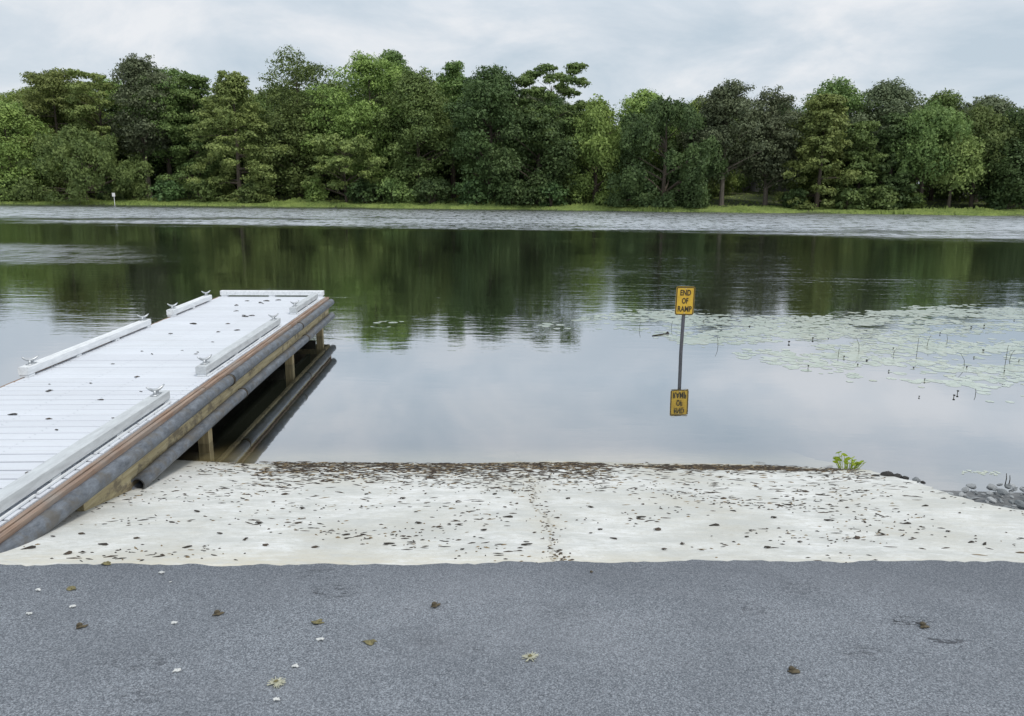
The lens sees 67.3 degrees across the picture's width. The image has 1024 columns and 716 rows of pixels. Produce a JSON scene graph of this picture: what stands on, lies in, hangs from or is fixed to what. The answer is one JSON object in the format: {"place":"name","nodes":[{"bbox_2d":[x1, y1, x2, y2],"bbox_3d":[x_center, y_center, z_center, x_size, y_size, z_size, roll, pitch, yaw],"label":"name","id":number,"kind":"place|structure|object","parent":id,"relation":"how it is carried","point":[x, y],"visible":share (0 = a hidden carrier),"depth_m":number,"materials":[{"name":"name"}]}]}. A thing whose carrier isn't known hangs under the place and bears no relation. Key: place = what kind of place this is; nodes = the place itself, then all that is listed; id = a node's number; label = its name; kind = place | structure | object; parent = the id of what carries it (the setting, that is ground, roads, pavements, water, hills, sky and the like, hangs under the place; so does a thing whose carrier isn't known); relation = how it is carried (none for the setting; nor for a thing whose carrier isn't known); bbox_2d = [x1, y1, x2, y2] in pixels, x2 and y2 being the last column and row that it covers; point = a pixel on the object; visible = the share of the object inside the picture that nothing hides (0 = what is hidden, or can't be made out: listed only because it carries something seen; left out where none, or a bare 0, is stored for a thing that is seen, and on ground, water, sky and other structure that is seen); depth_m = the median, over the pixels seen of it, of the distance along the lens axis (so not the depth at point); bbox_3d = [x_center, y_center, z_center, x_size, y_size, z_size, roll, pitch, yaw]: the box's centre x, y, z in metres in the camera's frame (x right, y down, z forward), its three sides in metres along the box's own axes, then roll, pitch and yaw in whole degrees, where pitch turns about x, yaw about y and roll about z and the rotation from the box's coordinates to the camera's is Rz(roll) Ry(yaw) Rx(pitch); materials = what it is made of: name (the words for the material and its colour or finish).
{"place":"outdoors","nodes":[
{"label":"outdoors","id":0,"kind":"place"},
{"bbox_2d":[0,204,1023,492],"bbox_3d":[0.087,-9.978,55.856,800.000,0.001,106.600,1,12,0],"label":"water","id":1,"kind":"structure","parent":0,"point":[466,358],"depth_m":12.95,"materials":[{"name":"grey liquid"}]},
{"bbox_2d":[0,290,334,552],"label":"boat dock","id":2,"kind":"object","parent":1,"relation":"in","point":[199,386],"visible":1,"depth_m":6.15,"materials":[{"name":"white painted boards"},{"name":"grey metal"},{"name":"brown timber"}]},
{"bbox_2d":[675,287,694,352],"bbox_3d":[2.313,-0.030,10.544,0.255,1.905,0.040,1,12,-3],"label":"warning sign","id":3,"kind":"object","parent":1,"relation":"in","point":[684,302],"visible":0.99,"depth_m":10.38,"materials":[{"name":"metal"}]},
{"bbox_2d":[370,302,1023,475],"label":"lily pads","id":4,"kind":"object","parent":1,"relation":"on","point":[767,323],"visible":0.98,"depth_m":12.23,"materials":[{"name":"green plant"}]},
{"bbox_2d":[0,559,1023,715],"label":"asphalt road","id":5,"kind":"structure","parent":0,"point":[692,637],"depth_m":2.81,"materials":[{"name":"grey asphalt"}]},
{"bbox_2d":[267,676,285,687],"bbox_3d":[-0.777,1.068,2.537,0.061,0.014,0.060,-2,12,-9],"label":"seed tuft","id":6,"kind":"object","parent":5,"relation":"on","point":[276,682],"visible":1,"depth_m":2.54,"materials":[{"name":"white plant"}]},
{"bbox_2d":[521,651,538,661],"bbox_3d":[0.062,1.042,2.689,0.051,0.014,0.059,9,15,33],"label":"seed tuft","id":7,"kind":"object","parent":5,"relation":"on","point":[531,656],"visible":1,"depth_m":2.69,"materials":[{"name":"white plant"}]},
{"bbox_2d":[788,666,799,673],"bbox_3d":[0.962,1.063,2.627,0.045,0.016,0.028,1,12,3],"label":"leaf","id":8,"kind":"object","parent":5,"relation":"on","point":[792,669],"visible":1,"depth_m":2.62,"materials":[{"name":"brown plant"}]},
{"bbox_2d":[0,0,1023,183],"label":"sky","id":9,"kind":"structure","parent":0,"point":[682,49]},
{"bbox_2d":[1,187,1023,509],"bbox_3d":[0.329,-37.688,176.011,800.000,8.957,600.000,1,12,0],"label":"terrain","id":10,"kind":"structure","parent":0,"point":[757,197],"depth_m":94.00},
{"bbox_2d":[0,181,31,200],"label":"shrub","id":11,"kind":"object","parent":10,"relation":"on","point":[9,189],"visible":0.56,"depth_m":93.76,"materials":[{"name":"green plant"}]},
{"bbox_2d":[0,87,50,131],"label":"broadleaf tree","id":12,"kind":"object","parent":10,"relation":"on","point":[5,95],"visible":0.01,"depth_m":106.28,"materials":[{"name":"green plant"}]},
{"bbox_2d":[0,99,58,199],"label":"broadleaf tree","id":13,"kind":"object","parent":10,"relation":"on","point":[10,113],"visible":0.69,"depth_m":94.16,"materials":[{"name":"green plant"}]},
{"bbox_2d":[6,84,75,181],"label":"broadleaf tree","id":14,"kind":"object","parent":10,"relation":"on","point":[15,95],"visible":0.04,"depth_m":104.39,"materials":[{"name":"green plant"}]},
{"bbox_2d":[10,119,76,196],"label":"broadleaf tree","id":15,"kind":"object","parent":10,"relation":"on","point":[48,129],"visible":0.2,"depth_m":96.69,"materials":[{"name":"green plant"}]},
{"bbox_2d":[0,67,122,194],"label":"cypress tree","id":16,"kind":"object","parent":10,"relation":"on","point":[51,82],"visible":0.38,"depth_m":100.16,"materials":[{"name":"green plant"}]},
{"bbox_2d":[11,123,153,204],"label":"broadleaf tree","id":17,"kind":"object","parent":10,"relation":"on","point":[84,180],"visible":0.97,"depth_m":93.23,"materials":[{"name":"green plant"}]},
{"bbox_2d":[43,82,125,174],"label":"broadleaf tree","id":18,"kind":"object","parent":10,"relation":"on","point":[90,94],"visible":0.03,"depth_m":106.18,"materials":[{"name":"green plant"}]},
{"bbox_2d":[60,68,146,176],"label":"cypress tree","id":19,"kind":"object","parent":10,"relation":"on","point":[85,110],"visible":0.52,"depth_m":98.36,"materials":[{"name":"green plant"}]},
{"bbox_2d":[95,184,127,199],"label":"shrub","id":20,"kind":"object","parent":10,"relation":"on","point":[108,187],"visible":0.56,"depth_m":98.31,"materials":[{"name":"green plant"}]},
{"bbox_2d":[80,77,166,171],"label":"broadleaf tree","id":21,"kind":"object","parent":10,"relation":"on","point":[107,92],"visible":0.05,"depth_m":106.60,"materials":[{"name":"green plant"}]},
{"bbox_2d":[92,53,183,197],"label":"oak tree","id":22,"kind":"object","parent":10,"relation":"on","point":[131,69],"visible":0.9,"depth_m":98.65,"materials":[{"name":"green plant"}]},
{"bbox_2d":[93,83,187,194],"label":"broadleaf tree","id":23,"kind":"object","parent":10,"relation":"on","point":[157,169],"visible":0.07,"depth_m":106.08,"materials":[{"name":"green plant"}]},
{"bbox_2d":[117,66,202,180],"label":"oak tree","id":24,"kind":"object","parent":10,"relation":"on","point":[173,73],"visible":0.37,"depth_m":99.69,"materials":[{"name":"green plant"}]},
{"bbox_2d":[147,178,193,200],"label":"shrub","id":25,"kind":"object","parent":10,"relation":"on","point":[170,190],"visible":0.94,"depth_m":96.50,"materials":[{"name":"green plant"}]},
{"bbox_2d":[149,98,234,174],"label":"oak tree","id":26,"kind":"object","parent":10,"relation":"on","point":[190,157],"visible":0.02,"depth_m":106.85,"materials":[{"name":"green plant"}]},
{"bbox_2d":[155,70,232,198],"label":"cypress tree","id":27,"kind":"object","parent":10,"relation":"on","point":[197,90],"visible":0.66,"depth_m":98.30,"materials":[{"name":"green plant"}]},
{"bbox_2d":[180,176,224,201],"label":"shrub","id":28,"kind":"object","parent":10,"relation":"on","point":[205,188],"visible":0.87,"depth_m":95.50,"materials":[{"name":"green plant"}]},
{"bbox_2d":[188,93,264,191],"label":"broadleaf tree","id":29,"kind":"object","parent":10,"relation":"on","point":[217,173],"visible":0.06,"depth_m":108.85,"materials":[{"name":"green plant"}]},
{"bbox_2d":[183,70,292,201],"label":"cypress tree","id":30,"kind":"object","parent":10,"relation":"on","point":[234,86],"visible":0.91,"depth_m":94.60,"materials":[{"name":"green plant"}]},
{"bbox_2d":[231,180,275,202],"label":"shrub","id":31,"kind":"object","parent":10,"relation":"on","point":[249,190],"visible":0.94,"depth_m":94.58,"materials":[{"name":"green plant"}]},
{"bbox_2d":[227,80,306,191],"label":"broadleaf tree","id":32,"kind":"object","parent":10,"relation":"on","point":[262,105],"visible":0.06,"depth_m":107.86,"materials":[{"name":"green plant"}]},
{"bbox_2d":[267,168,292,193],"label":"shrub","id":33,"kind":"object","parent":10,"relation":"on","point":[276,191],"visible":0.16,"depth_m":106.90,"materials":[{"name":"green plant"}]},
{"bbox_2d":[251,46,347,196],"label":"open crowned tree","id":34,"kind":"object","parent":10,"relation":"on","point":[308,70],"visible":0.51,"depth_m":99.56,"materials":[{"name":"green plant"}]},
{"bbox_2d":[240,103,359,198],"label":"broadleaf tree","id":35,"kind":"object","parent":10,"relation":"on","point":[297,171],"visible":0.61,"depth_m":98.52,"materials":[{"name":"green plant"}]},
{"bbox_2d":[258,83,355,191],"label":"broadleaf tree","id":36,"kind":"object","parent":10,"relation":"on","point":[307,97],"visible":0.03,"depth_m":108.46,"materials":[{"name":"green plant"}]},
{"bbox_2d":[302,177,329,201],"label":"shrub","id":37,"kind":"object","parent":10,"relation":"on","point":[315,193],"visible":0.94,"depth_m":94.81,"materials":[{"name":"green plant"}]},
{"bbox_2d":[292,79,380,193],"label":"broadleaf tree","id":38,"kind":"object","parent":10,"relation":"on","point":[339,84],"visible":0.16,"depth_m":103.98,"materials":[{"name":"green plant"}]},
{"bbox_2d":[300,133,388,201],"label":"broadleaf tree","id":39,"kind":"object","parent":10,"relation":"on","point":[325,143],"visible":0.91,"depth_m":92.95,"materials":[{"name":"green plant"}]},
{"bbox_2d":[332,82,389,176],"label":"broadleaf tree","id":40,"kind":"object","parent":10,"relation":"on","point":[364,91],"depth_m":107.89,"materials":[{"name":"green plant"}]},
{"bbox_2d":[296,50,432,196],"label":"broadleaf tree","id":41,"kind":"object","parent":10,"relation":"on","point":[365,67],"visible":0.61,"depth_m":96.84,"materials":[{"name":"green plant"}]},
{"bbox_2d":[344,178,384,203],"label":"shrub","id":42,"kind":"object","parent":10,"relation":"on","point":[359,190],"visible":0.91,"depth_m":94.43,"materials":[{"name":"green plant"}]},
{"bbox_2d":[365,49,409,169],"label":"broadleaf tree","id":43,"kind":"object","parent":10,"relation":"on","point":[395,56],"visible":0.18,"depth_m":101.40,"materials":[{"name":"green plant"}]},
{"bbox_2d":[376,175,418,203],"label":"shrub","id":44,"kind":"object","parent":10,"relation":"on","point":[396,187],"visible":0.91,"depth_m":92.15,"materials":[{"name":"green plant"}]},
{"bbox_2d":[361,70,441,170],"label":"oak tree","id":45,"kind":"object","parent":10,"relation":"on","point":[397,116],"visible":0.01,"depth_m":101.26,"materials":[{"name":"green plant"}]},
{"bbox_2d":[364,66,460,201],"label":"broadleaf tree","id":46,"kind":"object","parent":10,"relation":"on","point":[428,132],"visible":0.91,"depth_m":93.30,"materials":[{"name":"green plant"}]},
{"bbox_2d":[386,80,461,190],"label":"broadleaf tree","id":47,"kind":"object","parent":10,"relation":"on","point":[436,84],"visible":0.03,"depth_m":106.85,"materials":[{"name":"green plant"}]},
{"bbox_2d":[408,176,456,204],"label":"shrub","id":48,"kind":"object","parent":10,"relation":"on","point":[427,186],"visible":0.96,"depth_m":91.07,"materials":[{"name":"green plant"}]},
{"bbox_2d":[431,60,477,197],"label":"open crowned tree","id":49,"kind":"object","parent":10,"relation":"on","point":[453,77],"visible":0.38,"depth_m":97.96,"materials":[{"name":"green plant"}]},
{"bbox_2d":[431,92,487,194],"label":"broadleaf tree","id":50,"kind":"object","parent":10,"relation":"on","point":[446,174],"visible":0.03,"depth_m":105.54,"materials":[{"name":"green plant"}]},
{"bbox_2d":[452,176,492,205],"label":"shrub","id":51,"kind":"object","parent":10,"relation":"on","point":[472,190],"visible":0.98,"depth_m":89.47,"materials":[{"name":"green plant"}]},
{"bbox_2d":[441,85,529,192],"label":"broadleaf tree","id":52,"kind":"object","parent":10,"relation":"on","point":[458,172],"visible":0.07,"depth_m":104.37,"materials":[{"name":"green plant"}]},
{"bbox_2d":[443,64,546,203],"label":"broadleaf tree","id":53,"kind":"object","parent":10,"relation":"on","point":[489,90],"visible":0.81,"depth_m":88.93,"materials":[{"name":"green plant"}]},
{"bbox_2d":[490,176,530,205],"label":"shrub","id":54,"kind":"object","parent":10,"relation":"on","point":[514,190],"visible":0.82,"depth_m":89.13,"materials":[{"name":"green plant"}]},
{"bbox_2d":[0,460,1023,565],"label":"boat ramp","id":55,"kind":"object","parent":10,"relation":"on","point":[695,532],"visible":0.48,"depth_m":4.24,"materials":[{"name":"concrete"}]},
{"bbox_2d":[23,461,1023,562],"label":"leaf litter","id":56,"kind":"object","parent":55,"relation":"on","point":[577,470],"visible":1,"depth_m":5.62,"materials":[{"name":"brown plant"}]},
{"bbox_2d":[833,451,865,468],"bbox_3d":[2.697,0.815,6.149,0.274,0.138,0.140,1,12,0],"label":"water plant","id":57,"kind":"object","parent":55,"relation":"on","point":[856,464],"visible":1,"depth_m":6.15,"materials":[{"name":"green plant"}]},
{"bbox_2d":[880,471,893,475],"bbox_3d":[2.851,0.889,5.840,0.098,0.058,0.055,9,14,10],"label":"rock","id":58,"kind":"object","parent":55,"relation":"on","point":[886,473],"visible":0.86,"depth_m":5.83,"materials":[{"name":"grey stone"}]},
{"bbox_2d":[0,188,1023,215],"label":"bank grass","id":59,"kind":"structure","parent":10,"relation":"on","point":[590,205],"depth_m":89.58,"materials":[{"name":"green plant"}]},
{"bbox_2d":[489,93,544,179],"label":"oak tree","id":60,"kind":"object","parent":10,"relation":"on","point":[531,97],"visible":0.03,"depth_m":101.10,"materials":[{"name":"green plant"}]},
{"bbox_2d":[482,99,590,205],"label":"broadleaf tree","id":61,"kind":"object","parent":10,"relation":"on","point":[560,164],"visible":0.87,"depth_m":88.58,"materials":[{"name":"green plant"}]},
{"bbox_2d":[520,89,565,185],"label":"broadleaf tree","id":62,"kind":"object","parent":10,"relation":"on","point":[558,101],"visible":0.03,"depth_m":104.87,"materials":[{"name":"green plant"}]},
{"bbox_2d":[531,180,569,206],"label":"shrub","id":63,"kind":"object","parent":10,"relation":"on","point":[555,191],"visible":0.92,"depth_m":88.89,"materials":[{"name":"green plant"}]},
{"bbox_2d":[510,61,592,168],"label":"pine tree","id":64,"kind":"object","parent":10,"relation":"on","point":[528,78],"visible":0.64,"depth_m":89.83,"materials":[{"name":"green plant"}]},
{"bbox_2d":[517,101,601,196],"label":"broadleaf tree","id":65,"kind":"object","parent":10,"relation":"on","point":[570,113],"visible":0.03,"depth_m":101.40,"materials":[{"name":"green plant"}]},
{"bbox_2d":[563,93,623,204],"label":"willow tree","id":66,"kind":"object","parent":10,"relation":"on","point":[598,115],"visible":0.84,"depth_m":89.90,"materials":[{"name":"green plant"}]},
{"bbox_2d":[599,87,685,167],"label":"broadleaf tree","id":67,"kind":"object","parent":10,"relation":"on","point":[639,102],"visible":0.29,"depth_m":92.36,"materials":[{"name":"green plant"}]},
{"bbox_2d":[629,179,661,207],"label":"shrub","id":68,"kind":"object","parent":10,"relation":"on","point":[648,186],"visible":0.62,"depth_m":86.11,"materials":[{"name":"green plant"}]},
{"bbox_2d":[591,121,739,199],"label":"broadleaf tree","id":69,"kind":"object","parent":10,"relation":"on","point":[656,171],"visible":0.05,"depth_m":96.66,"materials":[{"name":"green plant"}]},
{"bbox_2d":[602,95,729,207],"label":"broadleaf tree","id":70,"kind":"object","parent":10,"relation":"on","point":[640,133],"visible":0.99,"depth_m":83.93,"materials":[{"name":"green plant"}]},
{"bbox_2d":[673,184,710,207],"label":"shrub","id":71,"kind":"object","parent":10,"relation":"on","point":[706,201],"visible":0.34,"depth_m":85.43,"materials":[{"name":"green plant"}]},
{"bbox_2d":[677,96,711,181],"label":"broadleaf tree","id":72,"kind":"object","parent":10,"relation":"on","point":[694,101],"visible":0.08,"depth_m":92.25,"materials":[{"name":"green plant"}]},
{"bbox_2d":[710,118,743,194],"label":"broadleaf tree","id":73,"kind":"object","parent":10,"relation":"on","point":[734,181],"visible":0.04,"depth_m":102.31,"materials":[{"name":"green plant"}]},
{"bbox_2d":[673,78,781,205],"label":"oak tree","id":74,"kind":"object","parent":10,"relation":"on","point":[725,105],"visible":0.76,"depth_m":86.03,"materials":[{"name":"green plant"}]},
{"bbox_2d":[713,119,772,192],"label":"broadleaf tree","id":75,"kind":"object","parent":10,"relation":"on","point":[743,182],"visible":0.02,"depth_m":105.73,"materials":[{"name":"green plant"}]},
{"bbox_2d":[732,175,788,191],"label":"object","id":76,"kind":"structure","parent":10,"relation":"on","point":[752,187],"depth_m":110.97,"materials":[{"name":"plant"}]},
{"bbox_2d":[728,85,814,204],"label":"oak tree","id":77,"kind":"object","parent":10,"relation":"on","point":[783,139],"visible":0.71,"depth_m":87.30,"materials":[{"name":"green plant"}]},
{"bbox_2d":[769,102,803,115],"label":"broadleaf tree","id":78,"kind":"object","parent":10,"relation":"on","point":[798,108],"visible":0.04,"depth_m":123.86,"materials":[{"name":"green plant"}]},
{"bbox_2d":[781,188,809,207],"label":"shrub","id":79,"kind":"object","parent":10,"relation":"on","point":[800,193],"visible":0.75,"depth_m":85.94,"materials":[{"name":"green plant"}]},
{"bbox_2d":[756,155,847,194],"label":"broadleaf tree","id":80,"kind":"object","parent":10,"relation":"on","point":[773,185],"visible":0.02,"depth_m":105.27,"materials":[{"name":"green plant"}]},
{"bbox_2d":[784,110,847,199],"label":"broadleaf tree","id":81,"kind":"object","parent":10,"relation":"on","point":[809,176],"visible":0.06,"depth_m":95.28,"materials":[{"name":"green plant"}]},
{"bbox_2d":[772,93,861,208],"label":"cypress tree","id":82,"kind":"object","parent":10,"relation":"on","point":[829,124],"visible":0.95,"depth_m":84.27,"materials":[{"name":"green plant"}]},
{"bbox_2d":[797,74,878,195],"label":"broadleaf tree","id":83,"kind":"object","parent":10,"relation":"on","point":[838,87],"visible":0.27,"depth_m":91.18,"materials":[{"name":"green plant"}]},
{"bbox_2d":[833,187,863,208],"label":"shrub","id":84,"kind":"object","parent":10,"relation":"on","point":[846,195],"visible":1,"depth_m":84.13,"materials":[{"name":"green plant"}]},
{"bbox_2d":[831,106,882,184],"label":"broadleaf tree","id":85,"kind":"object","parent":10,"relation":"on","point":[869,119],"visible":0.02,"depth_m":93.28,"materials":[{"name":"green plant"}]},
{"bbox_2d":[828,120,888,208],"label":"cypress tree","id":86,"kind":"object","parent":10,"relation":"on","point":[861,136],"visible":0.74,"depth_m":84.37,"materials":[{"name":"green plant"}]},
{"bbox_2d":[862,184,901,209],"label":"shrub","id":87,"kind":"object","parent":10,"relation":"on","point":[883,193],"visible":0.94,"depth_m":83.49,"materials":[{"name":"green plant"}]},
{"bbox_2d":[839,76,925,183],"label":"oak tree","id":88,"kind":"object","parent":10,"relation":"on","point":[890,97],"visible":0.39,"depth_m":89.51,"materials":[{"name":"green plant"}]},
{"bbox_2d":[860,112,922,208],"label":"cypress tree","id":89,"kind":"object","parent":10,"relation":"on","point":[900,181],"visible":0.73,"depth_m":84.19,"materials":[{"name":"green plant"}]},
{"bbox_2d":[905,192,926,207],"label":"shrub","id":90,"kind":"object","parent":10,"relation":"on","point":[919,205],"visible":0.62,"depth_m":85.50,"materials":[{"name":"green plant"}]},
{"bbox_2d":[880,99,975,207],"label":"willow tree","id":91,"kind":"object","parent":10,"relation":"on","point":[931,122],"visible":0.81,"depth_m":82.63,"materials":[{"name":"green plant"}]},
{"bbox_2d":[877,103,979,198],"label":"broadleaf tree","id":92,"kind":"object","parent":10,"relation":"on","point":[956,193],"visible":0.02,"depth_m":97.13,"materials":[{"name":"green plant"}]},
{"bbox_2d":[915,88,969,200],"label":"broadleaf tree","id":93,"kind":"object","parent":10,"relation":"on","point":[948,99],"visible":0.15,"depth_m":92.04,"materials":[{"name":"green plant"}]},
{"bbox_2d":[921,127,990,207],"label":"willow tree","id":94,"kind":"object","parent":10,"relation":"on","point":[970,169],"visible":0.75,"depth_m":82.45,"materials":[{"name":"green plant"}]},
{"bbox_2d":[955,102,1020,207],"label":"willow tree","id":95,"kind":"object","parent":10,"relation":"on","point":[983,118],"visible":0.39,"depth_m":83.24,"materials":[{"name":"green plant"}]},
{"bbox_2d":[958,94,1023,202],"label":"oak tree","id":96,"kind":"object","parent":10,"relation":"on","point":[1003,105],"visible":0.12,"depth_m":90.17,"materials":[{"name":"green plant"}]},
{"bbox_2d":[960,106,1023,208],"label":"broadleaf tree","id":97,"kind":"object","parent":10,"relation":"on","point":[1013,173],"visible":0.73,"depth_m":82.93,"materials":[{"name":"green plant"}]},
{"bbox_2d":[981,181,1023,209],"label":"shrub","id":98,"kind":"object","parent":10,"relation":"on","point":[999,205],"visible":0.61,"depth_m":84.15,"materials":[{"name":"green plant"}]},
{"bbox_2d":[997,489,1008,495],"bbox_3d":[3.346,0.914,5.248,0.052,0.040,0.074,-9,16,-38],"label":"rock","id":99,"kind":"object","parent":10,"relation":"on","point":[1003,492],"visible":1,"depth_m":5.23,"materials":[{"name":"grey stone"}]},
{"bbox_2d":[1014,500,1023,507],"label":"rock","id":100,"kind":"object","parent":10,"relation":"on","point":[1019,503],"visible":1,"depth_m":4.75,"materials":[{"name":"grey stone"}]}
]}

